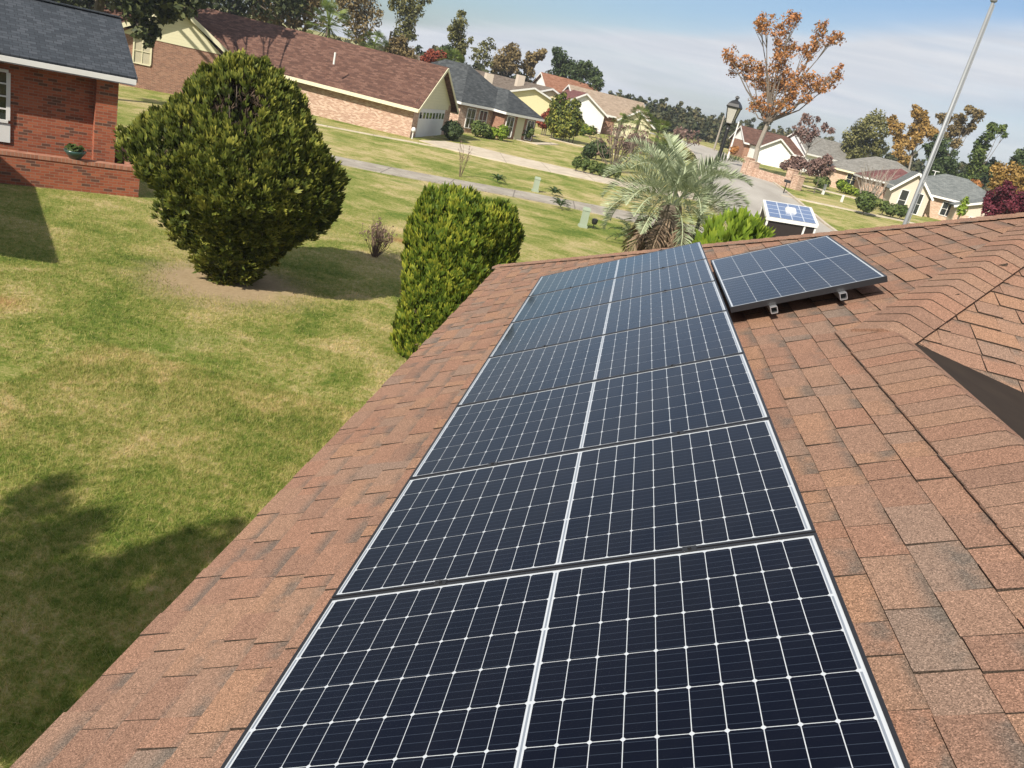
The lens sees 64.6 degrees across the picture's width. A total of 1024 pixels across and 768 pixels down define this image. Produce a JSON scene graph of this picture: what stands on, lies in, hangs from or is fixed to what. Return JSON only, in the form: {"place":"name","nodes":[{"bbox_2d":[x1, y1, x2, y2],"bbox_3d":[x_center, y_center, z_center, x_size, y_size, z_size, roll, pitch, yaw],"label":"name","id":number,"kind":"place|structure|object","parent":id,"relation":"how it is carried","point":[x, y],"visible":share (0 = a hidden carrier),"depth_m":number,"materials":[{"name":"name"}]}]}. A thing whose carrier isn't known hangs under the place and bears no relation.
{"place":"outdoors","nodes":[
{"label":"outdoors","id":0,"kind":"place"},
{"bbox_2d":[0,7,940,767],"bbox_3d":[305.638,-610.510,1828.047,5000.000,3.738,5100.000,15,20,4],"label":"lawn","id":1,"kind":"structure","parent":0,"point":[552,231],"depth_m":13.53,"materials":[{"name":"green plant"}]},
{"bbox_2d":[0,0,137,162],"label":"brick house","id":2,"kind":"structure","parent":1,"relation":"on","point":[66,70],"depth_m":21.12,"materials":[{"name":"red brick"}]},
{"bbox_2d":[0,68,10,122],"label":"window","id":3,"kind":"structure","parent":2,"relation":"in","point":[5,77],"depth_m":20.36,"materials":[{"name":"white glass"}]},
{"bbox_2d":[0,147,139,197],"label":"garden wall","id":4,"kind":"structure","parent":1,"relation":"on","point":[30,169],"depth_m":20.95,"materials":[{"name":"red brick"}]},
{"bbox_2d":[63,143,86,159],"bbox_3d":[-11.289,-6.016,20.927,0.540,0.398,0.526,15,20,4],"label":"plant pot","id":5,"kind":"object","parent":4,"relation":"on","point":[73,151],"visible":1,"depth_m":20.81,"materials":[{"name":"green ceramic"}]},
{"bbox_2d":[54,0,140,11],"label":"oak tree","id":6,"kind":"object","parent":1,"relation":"on","point":[111,5],"visible":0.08,"depth_m":60.52,"materials":[{"name":"green plant"}]},
{"bbox_2d":[93,0,214,48],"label":"oak tree","id":7,"kind":"object","parent":1,"relation":"on","point":[146,28],"visible":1,"depth_m":41.07,"materials":[{"name":"green plant"}]},
{"bbox_2d":[112,48,351,286],"bbox_3d":[-5.295,-4.138,16.046,4.188,4.676,4.032,15,20,4],"label":"arborvitae tree","id":8,"kind":"object","parent":1,"relation":"on","point":[245,201],"visible":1,"depth_m":14.89,"materials":[{"name":"green plant"}]},
{"bbox_2d":[190,0,308,23],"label":"oak tree","id":9,"kind":"object","parent":1,"relation":"on","point":[237,7],"visible":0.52,"depth_m":71.47,"materials":[{"name":"green plant"}]},
{"bbox_2d":[81,1,458,137],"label":"brick house","id":10,"kind":"structure","parent":1,"relation":"on","point":[358,85],"depth_m":58.43,"materials":[{"name":"red"}]},
{"bbox_2d":[132,38,151,65],"bbox_3d":[-23.150,-20.823,50.718,1.005,1.570,0.554,14,20,1],"label":"window","id":11,"kind":"structure","parent":10,"relation":"in","point":[142,56],"depth_m":50.78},
{"bbox_2d":[415,109,444,136],"bbox_3d":[-6.152,-19.674,61.256,0.034,2.150,6.000,17,20,8],"label":"garage door","id":12,"kind":"structure","parent":10,"relation":"in","point":[430,121],"depth_m":60.97,"materials":[{"name":"white metal"}]},
{"bbox_2d":[247,0,327,31],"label":"oak tree","id":13,"kind":"object","parent":1,"relation":"on","point":[295,24],"visible":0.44,"depth_m":76.86,"materials":[{"name":"green plant"}]},
{"bbox_2d":[303,0,356,41],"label":"oak tree","id":14,"kind":"object","parent":1,"relation":"on","point":[326,4],"visible":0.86,"depth_m":71.24,"materials":[{"name":"green plant"}]},
{"bbox_2d":[331,0,383,45],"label":"tall tree","id":15,"kind":"object","parent":1,"relation":"on","point":[356,8],"visible":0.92,"depth_m":82.39,"materials":[{"name":"brown plant"}]},
{"bbox_2d":[358,30,389,51],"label":"fan palm","id":16,"kind":"object","parent":1,"relation":"on","point":[377,34],"visible":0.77,"depth_m":76.14,"materials":[{"name":"green plant"}]},
{"bbox_2d":[359,215,396,256],"bbox_3d":[-3.499,-3.848,21.348,1.000,1.133,0.928,15,20,4],"label":"bare shrub","id":17,"kind":"object","parent":1,"relation":"on","point":[374,242],"visible":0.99,"depth_m":21.39,"materials":[{"name":"brown plant"}]},
{"bbox_2d":[316,124,455,149],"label":"footpath","id":18,"kind":"structure","parent":1,"relation":"on","point":[383,136],"depth_m":54.33,"materials":[{"name":"concrete"}]},
{"bbox_2d":[381,34,417,59],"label":"turning tree","id":19,"kind":"object","parent":1,"relation":"on","point":[394,44],"visible":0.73,"depth_m":85.66,"materials":[{"name":"brown plant"}]},
{"bbox_2d":[387,0,432,50],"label":"tall tree","id":20,"kind":"object","parent":1,"relation":"on","point":[404,11],"visible":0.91,"depth_m":86.20,"materials":[{"name":"green plant"}]},
{"bbox_2d":[420,48,446,62],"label":"red shrub","id":21,"kind":"object","parent":1,"relation":"on","point":[431,55],"visible":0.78,"depth_m":82.57,"materials":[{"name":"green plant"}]},
{"bbox_2d":[436,43,454,59],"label":"dark tree","id":22,"kind":"object","parent":1,"relation":"on","point":[448,47],"visible":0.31,"depth_m":87.16,"materials":[{"name":"green plant"}]},
{"bbox_2d":[440,119,463,140],"bbox_3d":[-4.535,-19.270,61.577,1.746,1.665,1.918,15,20,4],"label":"clipped shrub","id":23,"kind":"object","parent":1,"relation":"on","point":[452,130],"visible":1,"depth_m":61.12,"materials":[{"name":"green plant"}]},
{"bbox_2d":[438,49,465,62],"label":"fan palm","id":24,"kind":"object","parent":1,"relation":"on","point":[456,52],"visible":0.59,"depth_m":79.16,"materials":[{"name":"green plant"}]},
{"bbox_2d":[389,181,525,359],"bbox_3d":[-0.991,-1.923,14.575,2.218,3.309,2.177,15,20,4],"label":"arborvitae shrub","id":25,"kind":"object","parent":1,"relation":"on","point":[459,242],"visible":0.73,"depth_m":13.71,"materials":[{"name":"green plant"}]},
{"bbox_2d":[447,9,473,60],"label":"tall tree","id":26,"kind":"object","parent":1,"relation":"on","point":[457,36],"visible":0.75,"depth_m":89.36,"materials":[{"name":"green plant"}]},
{"bbox_2d":[470,120,490,137],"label":"shrub","id":27,"kind":"object","parent":1,"relation":"on","point":[483,129],"visible":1,"depth_m":68.13,"materials":[{"name":"green plant"}]},
{"bbox_2d":[468,37,496,67],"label":"evergreen tree","id":28,"kind":"object","parent":1,"relation":"on","point":[484,44],"visible":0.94,"depth_m":109.10,"materials":[{"name":"green plant"}]},
{"bbox_2d":[432,59,544,140],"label":"brick house","id":29,"kind":"structure","parent":1,"relation":"on","point":[480,97],"depth_m":71.78,"materials":[{"name":"grey"}]},
{"bbox_2d":[464,107,476,128],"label":"window","id":30,"kind":"structure","parent":29,"relation":"in","point":[471,112],"depth_m":70.21,"materials":[{"name":"grey glass"}]},
{"bbox_2d":[478,110,487,122],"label":"window","id":31,"kind":"structure","parent":29,"relation":"in","point":[483,114],"depth_m":71.24,"materials":[{"name":"grey glass"}]},
{"bbox_2d":[505,116,514,137],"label":"window","id":32,"kind":"structure","parent":29,"relation":"in","point":[510,120],"depth_m":72.00,"materials":[{"name":"grey glass"}]},
{"bbox_2d":[513,117,524,139],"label":"door","id":33,"kind":"structure","parent":29,"relation":"in","point":[520,122],"depth_m":73.02,"materials":[{"name":"beige wood"}]},
{"bbox_2d":[416,55,564,115],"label":"cream house","id":34,"kind":"structure","parent":1,"relation":"on","point":[536,98],"depth_m":100.52,"materials":[{"name":"yellow"}]},
{"bbox_2d":[485,124,508,140],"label":"shrub","id":35,"kind":"object","parent":1,"relation":"on","point":[500,133],"visible":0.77,"depth_m":69.27,"materials":[{"name":"green plant"}]},
{"bbox_2d":[490,42,522,76],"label":"turning tree","id":36,"kind":"object","parent":1,"relation":"on","point":[507,60],"visible":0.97,"depth_m":113.24,"materials":[{"name":"brown plant"}]},
{"bbox_2d":[10,212,1023,767],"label":"shingle roof","id":37,"kind":"structure","parent":1,"relation":"on","point":[894,404],"depth_m":3.34,"materials":[{"name":"brown"}]},
{"bbox_2d":[220,532,909,767],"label":"solar panel","id":38,"kind":"object","parent":37,"relation":"attached to","point":[750,654],"visible":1,"depth_m":2.20,"materials":[{"name":"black glass"}]},
{"bbox_2d":[332,418,815,597],"bbox_3d":[0.238,0.472,3.241,1.690,0.047,1.030,-11,16,13],"label":"solar panel","id":39,"kind":"object","parent":37,"relation":"attached to","point":[714,486],"visible":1,"depth_m":3.12,"materials":[{"name":"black glass"}]},
{"bbox_2d":[409,353,769,478],"bbox_3d":[0.399,0.151,4.196,1.690,0.047,1.030,-11,16,13],"label":"solar panel","id":40,"kind":"object","parent":37,"relation":"attached to","point":[698,395],"visible":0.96,"depth_m":4.10,"materials":[{"name":"black glass"}]},
{"bbox_2d":[456,310,743,405],"bbox_3d":[0.559,-0.170,5.150,1.690,0.047,1.030,-11,16,13],"label":"solar panel","id":41,"kind":"object","parent":37,"relation":"attached to","point":[670,342],"visible":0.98,"depth_m":5.07,"materials":[{"name":"blue glass"}]},
{"bbox_2d":[488,280,726,357],"bbox_3d":[0.720,-0.491,6.105,1.690,0.047,1.030,-11,16,13],"label":"solar panel","id":42,"kind":"object","parent":37,"relation":"attached to","point":[663,306],"visible":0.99,"depth_m":6.04,"materials":[{"name":"blue glass"}]},
{"bbox_2d":[511,258,714,322],"bbox_3d":[0.881,-0.812,7.060,1.690,0.047,1.030,-11,16,13],"label":"solar panel","id":43,"kind":"object","parent":37,"relation":"attached to","point":[661,279],"visible":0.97,"depth_m":7.01,"materials":[{"name":"blue glass"}]},
{"bbox_2d":[528,242,706,296],"bbox_3d":[1.041,-1.133,8.014,1.690,0.047,1.030,-11,16,13],"label":"solar panel","id":44,"kind":"object","parent":37,"relation":"attached to","point":[659,259],"visible":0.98,"depth_m":7.97,"materials":[{"name":"blue glass"}]},
{"bbox_2d":[834,290,847,299],"bbox_3d":[2.341,-0.855,6.148,0.106,0.079,1.850,-11,16,13],"label":"mounting rail","id":45,"kind":"object","parent":37,"relation":"attached to","point":[841,295],"visible":0.2,"depth_m":5.32,"materials":[{"name":"metal"}]},
{"bbox_2d":[710,235,887,312],"bbox_3d":[2.103,-0.883,6.237,1.000,0.040,1.860,-11,16,13],"label":"solar panel","id":46,"kind":"object","parent":45,"relation":"on","point":[808,268],"visible":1,"depth_m":5.96,"materials":[{"name":"blue glass"}]},
{"bbox_2d":[520,48,547,81],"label":"turning tree","id":47,"kind":"object","parent":1,"relation":"on","point":[530,61],"visible":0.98,"depth_m":114.92,"materials":[{"name":"brown plant"}]},
{"bbox_2d":[531,176,540,192],"bbox_3d":[1.304,-10.635,43.194,0.340,0.796,0.340,8,21,-15],"label":"utility pedestal","id":48,"kind":"object","parent":1,"relation":"on","point":[536,184],"visible":1,"depth_m":43.09,"materials":[{"name":"green plastic"}]},
{"bbox_2d":[81,0,1002,195],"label":"woodland","id":49,"kind":"object","parent":1,"relation":"on","point":[679,116],"visible":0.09,"depth_m":174.29,"materials":[{"name":"green plant"}]},
{"bbox_2d":[536,108,549,135],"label":"red shrub","id":50,"kind":"object","parent":1,"relation":"on","point":[541,124],"visible":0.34,"depth_m":84.14,"materials":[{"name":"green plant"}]},
{"bbox_2d":[545,46,575,78],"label":"evergreen tree","id":51,"kind":"object","parent":1,"relation":"on","point":[564,67],"visible":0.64,"depth_m":118.42,"materials":[{"name":"green plant"}]},
{"bbox_2d":[543,91,585,142],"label":"tree","id":52,"kind":"object","parent":1,"relation":"on","point":[562,120],"visible":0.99,"depth_m":81.04,"materials":[{"name":"green plant"}]},
{"bbox_2d":[531,72,597,91],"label":"brick house","id":53,"kind":"structure","parent":1,"relation":"on","point":[557,83],"depth_m":114.62,"materials":[{"name":"brick"}]},
{"bbox_2d":[578,207,590,228],"bbox_3d":[3.117,-7.114,34.637,0.340,0.876,0.340,8,21,-15],"label":"utility pedestal","id":54,"kind":"object","parent":1,"relation":"on","point":[584,217],"visible":1,"depth_m":34.54,"materials":[{"name":"green plastic"}]},
{"bbox_2d":[570,60,604,91],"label":"evergreen tree","id":55,"kind":"object","parent":1,"relation":"on","point":[593,75],"visible":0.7,"depth_m":116.27,"materials":[{"name":"green plant"}]},
{"bbox_2d":[578,123,596,136],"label":"clipped hedge","id":56,"kind":"object","parent":1,"relation":"on","point":[586,129],"visible":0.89,"depth_m":96.11,"materials":[{"name":"green plant"}]},
{"bbox_2d":[581,138,611,161],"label":"shrub","id":57,"kind":"object","parent":1,"relation":"on","point":[590,150],"visible":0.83,"depth_m":69.02,"materials":[{"name":"green plant"}]},
{"bbox_2d":[572,156,621,179],"bbox_3d":[6.032,-15.423,57.958,3.717,1.329,0.973,15,20,4],"label":"clipped hedge","id":58,"kind":"object","parent":1,"relation":"on","point":[586,163],"visible":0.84,"depth_m":57.72,"materials":[{"name":"green plant"}]},
{"bbox_2d":[559,84,654,138],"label":"white house","id":59,"kind":"structure","parent":1,"relation":"on","point":[600,110],"depth_m":107.42,"materials":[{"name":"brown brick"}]},
{"bbox_2d":[589,123,648,165],"bbox_3d":[8.446,-18.336,62.913,3.889,3.805,3.945,-8,29,-45],"label":"bare tree","id":60,"kind":"object","parent":1,"relation":"on","point":[625,145],"visible":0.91,"depth_m":62.65,"materials":[{"name":"brown plant"}]},
{"bbox_2d":[611,112,627,148],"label":"fan palm","id":61,"kind":"object","parent":1,"relation":"on","point":[620,123],"visible":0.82,"depth_m":85.00,"materials":[{"name":"green plant"}]},
{"bbox_2d":[606,217,634,249],"bbox_3d":[4.878,-5.939,32.456,2.191,1.129,2.190,15,20,4],"label":"sago palm","id":62,"kind":"object","parent":1,"relation":"on","point":[621,229],"visible":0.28,"depth_m":32.35,"materials":[{"name":"green plant"}]},
{"bbox_2d":[624,104,652,153],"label":"fan palm","id":63,"kind":"object","parent":1,"relation":"on","point":[637,121],"visible":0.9,"depth_m":82.34,"materials":[{"name":"green plant"}]},
{"bbox_2d":[643,117,673,158],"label":"fan palm","id":64,"kind":"object","parent":1,"relation":"on","point":[658,130],"visible":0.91,"depth_m":78.74,"materials":[{"name":"green plant"}]},
{"bbox_2d":[599,131,754,251],"bbox_3d":[4.548,-4.733,23.374,4.682,4.728,4.789,15,20,4],"label":"pindo palm","id":65,"kind":"object","parent":1,"relation":"on","point":[668,229],"visible":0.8,"depth_m":22.66,"materials":[{"name":"green plant"}]},
{"bbox_2d":[670,126,701,148],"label":"bare tree","id":66,"kind":"object","parent":1,"relation":"on","point":[678,131],"visible":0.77,"depth_m":104.26,"materials":[{"name":"brown plant"}]},
{"bbox_2d":[693,96,741,237],"bbox_3d":[5.934,-5.663,24.756,0.382,6.074,0.382,24,22,25],"label":"lamp post","id":67,"kind":"object","parent":1,"relation":"on","point":[734,108],"visible":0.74,"depth_m":23.87,"materials":[{"name":"black metal"}]},
{"bbox_2d":[689,206,774,244],"bbox_3d":[3.221,-0.894,13.162,1.676,4.067,1.515,15,20,4],"label":"lime shrub","id":68,"kind":"object","parent":1,"relation":"on","point":[742,224],"visible":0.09,"depth_m":12.35,"materials":[{"name":"green plant"}]},
{"bbox_2d":[728,125,803,167],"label":"white house","id":69,"kind":"structure","parent":1,"relation":"on","point":[775,150],"depth_m":119.44,"materials":[{"name":"white paint"}]},
{"bbox_2d":[740,156,805,190],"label":"entrance wall","id":70,"kind":"structure","parent":1,"relation":"on","point":[750,166],"depth_m":83.25,"materials":[{"name":"beige brick"}]},
{"bbox_2d":[721,9,846,161],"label":"autumn tree","id":71,"kind":"object","parent":1,"relation":"on","point":[771,113],"visible":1,"depth_m":84.82,"materials":[{"name":"orange plant"}]},
{"bbox_2d":[779,154,826,174],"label":"crape myrtle","id":72,"kind":"object","parent":1,"relation":"on","point":[798,162],"visible":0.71,"depth_m":83.72,"materials":[{"name":"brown plant"}]},
{"bbox_2d":[792,113,835,174],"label":"pinkish tree","id":73,"kind":"object","parent":1,"relation":"on","point":[800,132],"visible":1,"depth_m":106.18,"materials":[{"name":"pink plant"}]},
{"bbox_2d":[787,132,854,174],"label":"white house","id":74,"kind":"structure","parent":1,"relation":"on","point":[822,147],"depth_m":122.08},
{"bbox_2d":[807,153,835,193],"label":"crape myrtle","id":75,"kind":"object","parent":1,"relation":"on","point":[828,160],"visible":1,"depth_m":79.33,"materials":[{"name":"brown plant"}]},
{"bbox_2d":[813,176,830,188],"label":"clipped shrub","id":76,"kind":"object","parent":1,"relation":"on","point":[823,180],"visible":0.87,"depth_m":89.34,"materials":[{"name":"green plant"}]},
{"bbox_2d":[835,179,859,195],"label":"shrub","id":77,"kind":"object","parent":1,"relation":"on","point":[842,185],"visible":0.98,"depth_m":89.13,"materials":[{"name":"green plant"}]},
{"bbox_2d":[840,108,889,158],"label":"broadleaf tree","id":78,"kind":"object","parent":1,"relation":"on","point":[860,145],"visible":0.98,"depth_m":121.04,"materials":[{"name":"green plant"}]},
{"bbox_2d":[819,156,910,188],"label":"brick house","id":79,"kind":"structure","parent":1,"relation":"on","point":[845,169],"depth_m":96.11,"materials":[{"name":"grey"}]},
{"bbox_2d":[855,191,884,214],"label":"topiary ball","id":80,"kind":"object","parent":1,"relation":"on","point":[867,201],"visible":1,"depth_m":67.75,"materials":[{"name":"green plant"}]},
{"bbox_2d":[850,163,898,197],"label":"bare tree","id":81,"kind":"object","parent":1,"relation":"on","point":[874,191],"visible":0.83,"depth_m":74.58,"materials":[{"name":"brown plant"}]},
{"bbox_2d":[853,169,907,198],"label":"brick house","id":82,"kind":"structure","parent":1,"relation":"on","point":[899,173],"depth_m":89.92,"materials":[{"name":"red"}]},
{"bbox_2d":[878,200,908,218],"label":"clipped hedge","id":83,"kind":"object","parent":1,"relation":"on","point":[887,207],"visible":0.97,"depth_m":71.12,"materials":[{"name":"green plant"}]},
{"bbox_2d":[885,114,912,165],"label":"gold tree","id":84,"kind":"object","parent":1,"relation":"on","point":[895,126],"visible":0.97,"depth_m":114.68,"materials":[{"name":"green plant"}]},
{"bbox_2d":[903,104,939,169],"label":"gold tree","id":85,"kind":"object","parent":1,"relation":"on","point":[920,126],"visible":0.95,"depth_m":104.90,"materials":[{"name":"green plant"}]},
{"bbox_2d":[883,170,988,219],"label":"stone house","id":86,"kind":"structure","parent":1,"relation":"on","point":[941,196],"depth_m":80.19,"materials":[{"name":"brick"}]},
{"bbox_2d":[896,189,909,204],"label":"window","id":87,"kind":"structure","parent":86,"relation":"in","point":[904,194],"depth_m":79.79,"materials":[{"name":"white glass"}]},
{"bbox_2d":[911,194,924,214],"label":"window","id":88,"kind":"structure","parent":86,"relation":"in","point":[921,196],"depth_m":79.50,"materials":[{"name":"white glass"}]},
{"bbox_2d":[938,201,951,216],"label":"window","id":89,"kind":"structure","parent":86,"relation":"in","point":[944,210],"depth_m":80.29,"materials":[{"name":"white glass"}]},
{"bbox_2d":[922,134,960,175],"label":"evergreen tree","id":90,"kind":"object","parent":1,"relation":"on","point":[943,163],"visible":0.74,"depth_m":100.52,"materials":[{"name":"green plant"}]},
{"bbox_2d":[902,0,997,224],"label":"flagpole","id":91,"kind":"object","parent":1,"relation":"on","point":[952,106],"visible":0.63,"depth_m":14.80,"materials":[{"name":"metal"}]},
{"bbox_2d":[935,105,986,155],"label":"turning tree","id":92,"kind":"object","parent":1,"relation":"on","point":[958,128],"visible":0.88,"depth_m":106.23,"materials":[{"name":"brown plant"}]},
{"bbox_2d":[956,196,969,218],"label":"shrub","id":93,"kind":"object","parent":1,"relation":"on","point":[961,211],"visible":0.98,"depth_m":65.11,"materials":[{"name":"green plant"}]},
{"bbox_2d":[958,157,999,190],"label":"evergreen tree","id":94,"kind":"object","parent":1,"relation":"on","point":[986,176],"visible":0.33,"depth_m":100.69,"materials":[{"name":"green plant"}]},
{"bbox_2d":[964,121,1008,183],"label":"tall tree","id":95,"kind":"object","parent":1,"relation":"on","point":[979,153],"visible":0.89,"depth_m":97.05,"materials":[{"name":"green plant"}]},
{"bbox_2d":[980,179,1023,215],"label":"maroon maple","id":96,"kind":"object","parent":1,"relation":"on","point":[1005,199],"visible":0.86,"depth_m":43.18,"materials":[{"name":"red plant"}]},
{"bbox_2d":[986,160,1023,193],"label":"gold tree","id":97,"kind":"object","parent":1,"relation":"on","point":[1016,177],"visible":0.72,"depth_m":69.50,"materials":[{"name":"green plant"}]},
{"bbox_2d":[1008,147,1023,173],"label":"evergreen tree","id":98,"kind":"object","parent":1,"relation":"on","point":[1018,157],"visible":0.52,"depth_m":92.17,"materials":[{"name":"green plant"}]},
{"bbox_2d":[332,155,719,238],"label":"pavement","id":99,"kind":"structure","parent":0,"point":[398,172],"depth_m":39.94,"materials":[{"name":"concrete"}]},
{"bbox_2d":[419,140,701,201],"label":"driveway","id":100,"kind":"structure","parent":0,"point":[500,157],"depth_m":56.90,"materials":[{"name":"concrete"}]},
{"bbox_2d":[208,0,1023,174],"label":"sky","id":101,"kind":"structure","parent":0,"point":[896,55],"materials":[{"name":"blue"}]},
{"bbox_2d":[650,132,831,232],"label":"street","id":102,"kind":"structure","parent":0,"point":[759,191],"depth_m":71.55,"materials":[{"name":"concrete"}]},
{"bbox_2d":[701,145,837,230],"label":"kerb","id":103,"kind":"structure","parent":102,"relation":"on","point":[816,215],"depth_m":67.32,"materials":[{"name":"concrete"}]},
{"bbox_2d":[759,200,818,237],"bbox_3d":[11.749,-6.456,35.295,2.283,2.736,2.942,15,20,4],"label":"utility trailer","id":104,"kind":"object","parent":102,"relation":"on","point":[784,219],"visible":0.46,"depth_m":34.09,"materials":[{"name":"white metal"}]},
{"bbox_2d":[781,195,913,222],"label":"pavement","id":105,"kind":"structure","parent":0,"point":[848,209],"depth_m":70.36,"materials":[{"name":"concrete"}]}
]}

